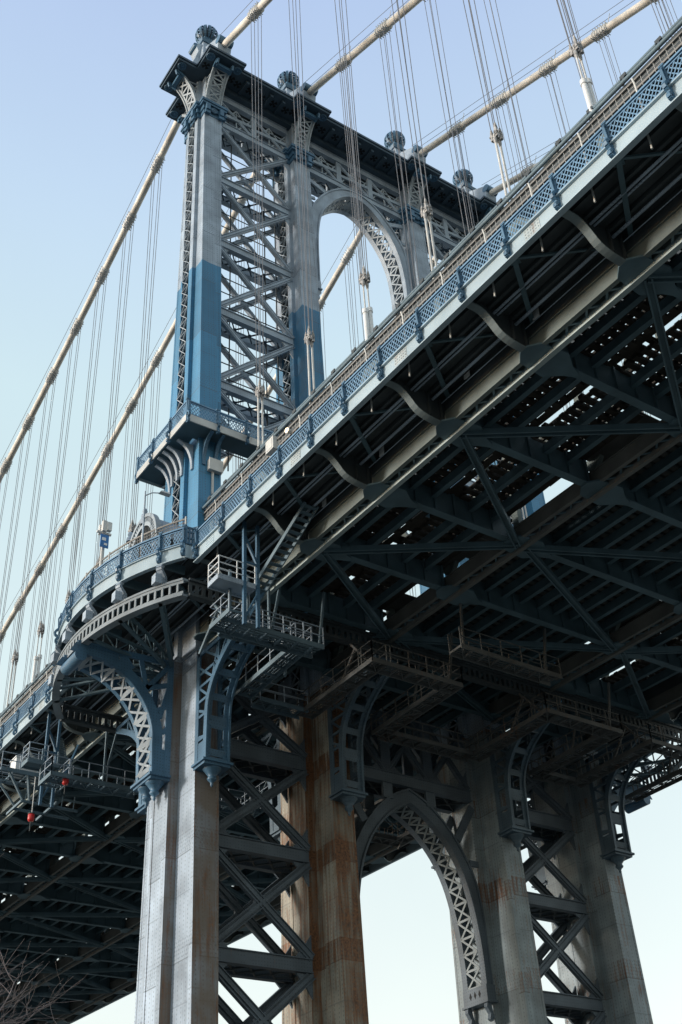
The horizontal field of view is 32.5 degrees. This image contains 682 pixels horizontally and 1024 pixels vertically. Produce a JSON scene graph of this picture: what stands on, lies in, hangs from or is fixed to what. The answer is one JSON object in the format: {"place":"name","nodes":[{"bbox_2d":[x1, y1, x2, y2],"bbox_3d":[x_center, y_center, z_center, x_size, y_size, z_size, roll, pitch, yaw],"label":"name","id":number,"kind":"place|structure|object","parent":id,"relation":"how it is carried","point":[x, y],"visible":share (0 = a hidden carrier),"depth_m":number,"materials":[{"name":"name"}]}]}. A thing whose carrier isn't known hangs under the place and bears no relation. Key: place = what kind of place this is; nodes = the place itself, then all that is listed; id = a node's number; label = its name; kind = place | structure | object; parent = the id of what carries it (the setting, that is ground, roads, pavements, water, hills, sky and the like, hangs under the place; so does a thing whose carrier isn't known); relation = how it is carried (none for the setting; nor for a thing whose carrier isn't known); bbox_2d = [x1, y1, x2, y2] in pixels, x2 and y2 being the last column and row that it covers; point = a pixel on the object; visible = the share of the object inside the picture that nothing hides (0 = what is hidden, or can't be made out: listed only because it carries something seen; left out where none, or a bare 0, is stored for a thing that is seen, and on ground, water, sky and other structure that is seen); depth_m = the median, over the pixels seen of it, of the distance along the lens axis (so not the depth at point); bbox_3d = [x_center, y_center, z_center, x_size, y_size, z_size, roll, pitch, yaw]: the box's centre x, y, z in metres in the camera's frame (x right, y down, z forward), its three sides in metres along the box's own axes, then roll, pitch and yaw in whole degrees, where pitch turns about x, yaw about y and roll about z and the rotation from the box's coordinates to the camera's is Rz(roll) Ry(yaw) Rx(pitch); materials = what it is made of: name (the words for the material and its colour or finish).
{"place":"outdoors","nodes":[
{"label":"outdoors","id":0,"kind":"place"},
{"bbox_2d":[0,0,681,1023],"label":"sky","id":1,"kind":"structure","parent":0,"point":[84,107],"materials":[{"name":"blue"}]},
{"label":"ground","id":2,"kind":"structure","parent":0,"visible":0},
{"bbox_2d":[0,853,81,1023],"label":"bare tree","id":3,"kind":"object","parent":2,"relation":"on","point":[13,1012],"visible":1,"depth_m":16.31,"materials":[{"name":"brown plant"}]},
{"bbox_2d":[48,24,681,1023],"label":"bridge tower","id":4,"kind":"structure","parent":2,"relation":"on","point":[484,820],"depth_m":70.30,"materials":[{"name":"metal"}]},
{"bbox_2d":[95,520,111,582],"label":"camera pole","id":5,"kind":"object","parent":4,"relation":"on","point":[105,527],"visible":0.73,"depth_m":65.92,"materials":[{"name":"white metal"}]},
{"bbox_2d":[51,524,198,665],"bbox_3d":[-13.481,5.228,65.746,3.357,2.008,16.732,20,-42,-28],"label":"balcony railing","id":6,"kind":"object","parent":4,"relation":"on","point":[185,531],"visible":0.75,"depth_m":62.60,"materials":[{"name":"metal"}]},
{"bbox_2d":[68,516,186,611],"bbox_3d":[-13.418,4.620,66.275,2.383,2.050,15.300,20,-42,-28],"label":"wire fence","id":7,"kind":"object","parent":4,"relation":"on","point":[118,548],"visible":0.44,"depth_m":63.35,"materials":[{"name":"metal"}]},
{"bbox_2d":[0,0,272,482],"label":"cable","id":8,"kind":"object","parent":4,"relation":"attached to","point":[239,29],"visible":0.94,"depth_m":108.94,"materials":[{"name":"paint"}]},
{"bbox_2d":[0,464,9,526],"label":"suspender bundle","id":9,"kind":"object","parent":8,"relation":"hanging from","point":[4,490],"visible":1,"depth_m":117.62,"materials":[{"name":"metal"}]},
{"bbox_2d":[0,420,32,638],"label":"suspender bundle","id":10,"kind":"object","parent":8,"relation":"hanging from","point":[15,526],"visible":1,"depth_m":109.23,"materials":[{"name":"metal"}]},
{"bbox_2d":[5,375,55,713],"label":"suspender bundle","id":11,"kind":"object","parent":8,"relation":"hanging from","point":[15,657],"visible":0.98,"depth_m":101.27,"materials":[{"name":"metal"}]},
{"bbox_2d":[31,324,80,686],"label":"suspender bundle","id":12,"kind":"object","parent":8,"relation":"hanging from","point":[41,629],"visible":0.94,"depth_m":96.91,"materials":[{"name":"metal"}]},
{"bbox_2d":[65,272,106,616],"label":"suspender bundle","id":13,"kind":"object","parent":8,"relation":"hanging from","point":[68,595],"visible":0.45,"depth_m":97.19,"materials":[{"name":"metal"}]},
{"bbox_2d":[96,217,133,573],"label":"suspender bundle","id":14,"kind":"object","parent":8,"relation":"hanging from","point":[98,559],"visible":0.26,"depth_m":95.31,"materials":[{"name":"metal"}]},
{"bbox_2d":[128,160,162,532],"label":"suspender bundle","id":15,"kind":"object","parent":8,"relation":"hanging from","point":[132,525],"visible":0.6,"depth_m":91.09,"materials":[{"name":"metal"}]},
{"bbox_2d":[251,10,264,449],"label":"suspender bundle","id":16,"kind":"object","parent":8,"relation":"hanging from","point":[260,391],"visible":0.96,"depth_m":76.96,"materials":[{"name":"metal"}]},
{"bbox_2d":[288,0,315,403],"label":"suspender bundle","id":17,"kind":"object","parent":8,"relation":"hanging from","point":[309,337],"visible":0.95,"depth_m":71.61,"materials":[{"name":"metal"}]},
{"bbox_2d":[334,0,373,345],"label":"suspender bundle","id":18,"kind":"object","parent":8,"relation":"hanging from","point":[367,312],"visible":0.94,"depth_m":65.50,"materials":[{"name":"metal"}]},
{"bbox_2d":[391,0,438,278],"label":"suspender bundle","id":19,"kind":"object","parent":8,"relation":"hanging from","point":[425,214],"visible":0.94,"depth_m":60.74,"materials":[{"name":"metal"}]},
{"bbox_2d":[463,0,512,203],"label":"suspender bundle","id":20,"kind":"object","parent":8,"relation":"hanging from","point":[496,137],"visible":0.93,"depth_m":55.71,"materials":[{"name":"metal"}]},
{"bbox_2d":[556,0,598,118],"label":"suspender bundle","id":21,"kind":"object","parent":8,"relation":"hanging from","point":[587,89],"visible":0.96,"depth_m":51.24,"materials":[{"name":"metal"}]},
{"bbox_2d":[140,490,170,556],"bbox_3d":[-10.057,0.734,63.645,1.497,4.900,0.552,3,-37,-8],"label":"street lamp","id":22,"kind":"object","parent":4,"relation":"on","point":[164,493],"visible":0.95,"depth_m":64.65,"materials":[{"name":"grey metal"}]},
{"bbox_2d":[126,508,205,561],"bbox_3d":[-9.531,2.177,65.329,3.820,4.500,3.920,20,-42,-28],"label":"arched canopy","id":23,"kind":"object","parent":4,"relation":"on","point":[153,521],"visible":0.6,"depth_m":64.58,"materials":[{"name":"grey metal"}]},
{"bbox_2d":[0,0,425,643],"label":"cable","id":24,"kind":"object","parent":4,"relation":"attached to","point":[312,90],"visible":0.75,"depth_m":116.68,"materials":[{"name":"paint"}]},
{"bbox_2d":[2,603,22,716],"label":"suspender bundle","id":25,"kind":"object","parent":24,"relation":"hanging from","point":[11,654],"visible":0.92,"depth_m":126.87,"materials":[{"name":"metal"}]},
{"bbox_2d":[23,571,43,687],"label":"suspender bundle","id":26,"kind":"object","parent":24,"relation":"hanging from","point":[34,629],"visible":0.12,"depth_m":123.71,"materials":[{"name":"metal"}]},
{"bbox_2d":[43,530,65,673],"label":"suspender bundle","id":27,"kind":"object","parent":24,"relation":"hanging from","point":[52,599],"visible":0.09,"depth_m":120.66,"materials":[{"name":"metal"}]},
{"bbox_2d":[72,494,87,584],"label":"suspender bundle","id":28,"kind":"object","parent":24,"relation":"hanging from","point":[81,535],"visible":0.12,"depth_m":120.10,"materials":[{"name":"metal"}]},
{"bbox_2d":[94,447,111,582],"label":"suspender bundle","id":29,"kind":"object","parent":24,"relation":"hanging from","point":[101,499],"visible":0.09,"depth_m":117.17,"materials":[{"name":"metal"}]},
{"bbox_2d":[117,407,135,553],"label":"suspender bundle","id":30,"kind":"object","parent":24,"relation":"hanging from","point":[124,478],"visible":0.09,"depth_m":112.91,"materials":[{"name":"metal"}]},
{"bbox_2d":[146,357,161,512],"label":"suspender bundle","id":31,"kind":"object","parent":24,"relation":"hanging from","point":[151,423],"visible":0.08,"depth_m":111.89,"materials":[{"name":"metal"}]},
{"bbox_2d":[235,200,244,477],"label":"suspender bundle","id":32,"kind":"object","parent":24,"relation":"hanging from","point":[243,315],"visible":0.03,"depth_m":100.92,"materials":[{"name":"metal"}]},
{"bbox_2d":[339,61,366,347],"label":"suspender bundle","id":33,"kind":"object","parent":24,"relation":"hanging from","point":[355,187],"visible":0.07,"depth_m":88.32,"materials":[{"name":"metal"}]},
{"bbox_2d":[378,26,420,298],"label":"suspender bundle","id":34,"kind":"object","parent":24,"relation":"hanging from","point":[400,159],"visible":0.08,"depth_m":83.26,"materials":[{"name":"metal"}]},
{"bbox_2d":[424,0,474,240],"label":"suspender bundle","id":35,"kind":"object","parent":24,"relation":"hanging from","point":[449,116],"visible":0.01,"depth_m":78.98,"materials":[{"name":"metal"}]},
{"bbox_2d":[484,0,533,183],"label":"suspender bundle","id":36,"kind":"object","parent":24,"relation":"hanging from","point":[509,90],"visible":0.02,"depth_m":72.97,"materials":[{"name":"metal"}]},
{"bbox_2d":[557,0,597,101],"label":"suspender bundle","id":37,"kind":"object","parent":24,"relation":"hanging from","point":[580,41],"visible":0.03,"depth_m":68.83,"materials":[{"name":"metal"}]},
{"bbox_2d":[650,0,674,42],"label":"suspender bundle","id":38,"kind":"object","parent":24,"relation":"hanging from","point":[660,16],"depth_m":61.93,"materials":[{"name":"metal"}]},
{"bbox_2d":[207,457,222,494],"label":"junction cabinet","id":39,"kind":"object","parent":4,"relation":"attached to","point":[214,466],"visible":0.93,"depth_m":72.80,"materials":[{"name":"white metal"}]},
{"bbox_2d":[198,592,325,699],"bbox_3d":[-4.939,6.488,61.326,5.418,3.243,7.067,20,-42,-28],"label":"inspection catwalk","id":40,"kind":"object","parent":4,"relation":"attached to","point":[288,662],"visible":0.59,"depth_m":60.69,"materials":[{"name":"paint"}]},
{"bbox_2d":[41,122,587,826],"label":"cable","id":41,"kind":"object","parent":4,"relation":"attached to","point":[495,190],"visible":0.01,"depth_m":109.74,"materials":[{"name":"paint"}]},
{"bbox_2d":[0,16,681,1023],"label":"bridge deck","id":42,"kind":"structure","parent":4,"relation":"attached to","point":[548,306],"depth_m":58.25,"materials":[{"name":"paint"}]},
{"bbox_2d":[0,674,52,748],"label":"walkway railing","id":43,"kind":"object","parent":42,"relation":"attached to","point":[33,700],"visible":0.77,"depth_m":76.85,"materials":[{"name":"metal"}]},
{"bbox_2d":[0,666,53,727],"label":"fence","id":44,"kind":"object","parent":42,"relation":"on","point":[42,683],"visible":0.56,"depth_m":78.09,"materials":[{"name":"white metal"}]},
{"bbox_2d":[0,751,77,820],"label":"work platform","id":45,"kind":"structure","parent":42,"relation":"hanging from","point":[27,775],"depth_m":73.69,"materials":[{"name":"paint"}]},
{"bbox_2d":[10,755,38,781],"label":"equipment cabinet","id":46,"kind":"object","parent":45,"relation":"on","point":[15,765],"visible":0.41,"depth_m":73.99,"materials":[{"name":"white metal"}]},
{"bbox_2d":[27,777,35,830],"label":"hanging lantern","id":47,"kind":"object","parent":45,"relation":"hanging from","point":[31,816],"visible":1,"depth_m":67.54,"materials":[{"name":"red metal"}]},
{"bbox_2d":[21,711,78,807],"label":"hanging stair","id":48,"kind":"object","parent":42,"relation":"hanging from","point":[58,744],"visible":0.87,"depth_m":72.12,"materials":[{"name":"metal"}]},
{"bbox_2d":[38,732,138,798],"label":"access platform","id":49,"kind":"structure","parent":48,"relation":"attached to","point":[57,783],"depth_m":71.16,"materials":[{"name":"paint"}]},
{"bbox_2d":[62,777,68,793],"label":"hanging lantern","id":50,"kind":"object","parent":49,"relation":"hanging from","point":[65,781],"visible":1,"depth_m":69.85,"materials":[{"name":"red metal"}]},
{"bbox_2d":[219,736,267,817],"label":"inspection catwalk","id":51,"kind":"object","parent":42,"relation":"hanging from","point":[256,812],"visible":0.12,"depth_m":77.62,"materials":[{"name":"paint"}]},
{"bbox_2d":[208,501,318,628],"bbox_3d":[-3.534,2.741,56.447,5.677,5.952,2.499,-10,-37,9],"label":"hanging stair","id":52,"kind":"object","parent":42,"relation":"hanging from","point":[223,583],"visible":1,"depth_m":56.68,"materials":[{"name":"grey metal"}]},
{"bbox_2d":[209,569,323,658],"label":"access platform","id":53,"kind":"structure","parent":42,"relation":"hanging from","point":[235,622],"depth_m":57.71,"materials":[{"name":"paint"}]},
{"bbox_2d":[354,772,429,849],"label":"inspection catwalk","id":54,"kind":"object","parent":42,"relation":"hanging from","point":[398,841],"visible":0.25,"depth_m":83.50,"materials":[{"name":"metal"}]},
{"bbox_2d":[191,47,681,558],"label":"walkway railing","id":55,"kind":"object","parent":42,"relation":"attached to","point":[419,315],"visible":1,"depth_m":46.66,"materials":[{"name":"blue metal"}]},
{"bbox_2d":[204,31,681,525],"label":"fence","id":56,"kind":"object","parent":42,"relation":"on","point":[331,387],"visible":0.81,"depth_m":46.92,"materials":[{"name":"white metal"}]},
{"bbox_2d":[265,435,278,455],"bbox_3d":[-3.364,-3.220,57.205,0.370,0.750,0.700,20,-42,-28],"label":"meter box","id":57,"kind":"object","parent":56,"relation":"attached to","point":[271,444],"visible":0.93,"depth_m":57.02,"materials":[{"name":"white metal"}]},
{"bbox_2d":[285,427,290,433],"bbox_3d":[-2.534,-3.886,56.063,0.220,0.292,0.300,20,-42,-28],"label":"floodlight","id":58,"kind":"object","parent":56,"relation":"attached to","point":[287,430],"visible":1,"depth_m":55.99,"materials":[{"name":"white metal"}]},
{"bbox_2d":[447,603,561,685],"bbox_3d":[8.830,7.103,63.649,7.110,3.042,1.010,20,-42,-28],"label":"inspection catwalk","id":59,"kind":"object","parent":42,"relation":"hanging from","point":[544,670],"visible":1,"depth_m":62.81,"materials":[{"name":"metal"}]},
{"bbox_2d":[520,840,536,849],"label":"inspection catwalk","id":60,"kind":"object","parent":42,"relation":"hanging from","point":[522,847],"visible":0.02,"depth_m":85.87,"materials":[{"name":"metal"}]},
{"bbox_2d":[297,632,463,738],"bbox_3d":[2.075,9.153,65.562,6.115,3.243,7.468,20,-42,-28],"label":"inspection catwalk","id":61,"kind":"object","parent":4,"relation":"attached to","point":[447,688],"visible":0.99,"depth_m":63.88,"materials":[{"name":"metal"}]},
{"bbox_2d":[251,683,307,719],"bbox_3d":[-3.421,10.461,65.227,3.140,1.272,1.010,20,-42,-28],"label":"inspection catwalk","id":62,"kind":"object","parent":61,"relation":"attached to","point":[274,710],"visible":0.88,"depth_m":64.98,"materials":[{"name":"paint"}]},
{"bbox_2d":[221,0,659,474],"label":"cable","id":63,"kind":"object","parent":4,"relation":"attached to","point":[606,28],"visible":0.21,"depth_m":98.33,"materials":[{"name":"paint"}]},
{"bbox_2d":[320,318,326,386],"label":"suspender bundle","id":64,"kind":"object","parent":63,"relation":"hanging from","point":[324,341],"visible":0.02,"depth_m":114.43,"materials":[{"name":"metal"}]},
{"bbox_2d":[344,253,358,355],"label":"suspender bundle","id":65,"kind":"object","parent":63,"relation":"hanging from","point":[352,303],"visible":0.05,"depth_m":111.16,"materials":[{"name":"metal"}]},
{"bbox_2d":[453,130,527,519],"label":"suspender bundle","id":66,"kind":"object","parent":63,"relation":"hanging from","point":[472,238],"visible":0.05,"depth_m":98.94,"materials":[{"name":"metal"}]},
{"bbox_2d":[496,98,569,423],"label":"suspender bundle","id":67,"kind":"object","parent":63,"relation":"hanging from","point":[514,164],"visible":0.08,"depth_m":95.03,"materials":[{"name":"metal"}]},
{"bbox_2d":[543,66,643,412],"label":"suspender bundle","id":68,"kind":"object","parent":63,"relation":"hanging from","point":[560,112],"visible":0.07,"depth_m":91.06,"materials":[{"name":"metal"}]},
{"bbox_2d":[596,31,620,93],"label":"suspender bundle","id":69,"kind":"object","parent":63,"relation":"hanging from","point":[609,59],"visible":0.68,"depth_m":86.91,"materials":[{"name":"metal"}]},
{"bbox_2d":[659,0,680,36],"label":"suspender bundle","id":70,"kind":"object","parent":63,"relation":"hanging from","point":[670,13],"depth_m":82.40,"materials":[{"name":"metal"}]},
{"bbox_2d":[464,682,622,777],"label":"inspection catwalk","id":71,"kind":"object","parent":4,"relation":"attached to","point":[608,733],"visible":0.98,"depth_m":69.75,"materials":[{"name":"metal"}]},
{"bbox_2d":[376,713,476,761],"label":"inspection catwalk","id":72,"kind":"object","parent":71,"relation":"attached to","point":[433,744],"visible":0.93,"depth_m":69.98,"materials":[{"name":"metal"}]},
{"bbox_2d":[530,755,579,787],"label":"inspection catwalk","id":73,"kind":"object","parent":4,"relation":"attached to","point":[560,775],"visible":0.85,"depth_m":74.84,"materials":[{"name":"metal"}]},
{"bbox_2d":[566,723,681,801],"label":"inspection catwalk","id":74,"kind":"object","parent":4,"relation":"attached to","point":[647,747],"visible":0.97,"depth_m":73.84,"materials":[{"name":"metal"}]}
]}

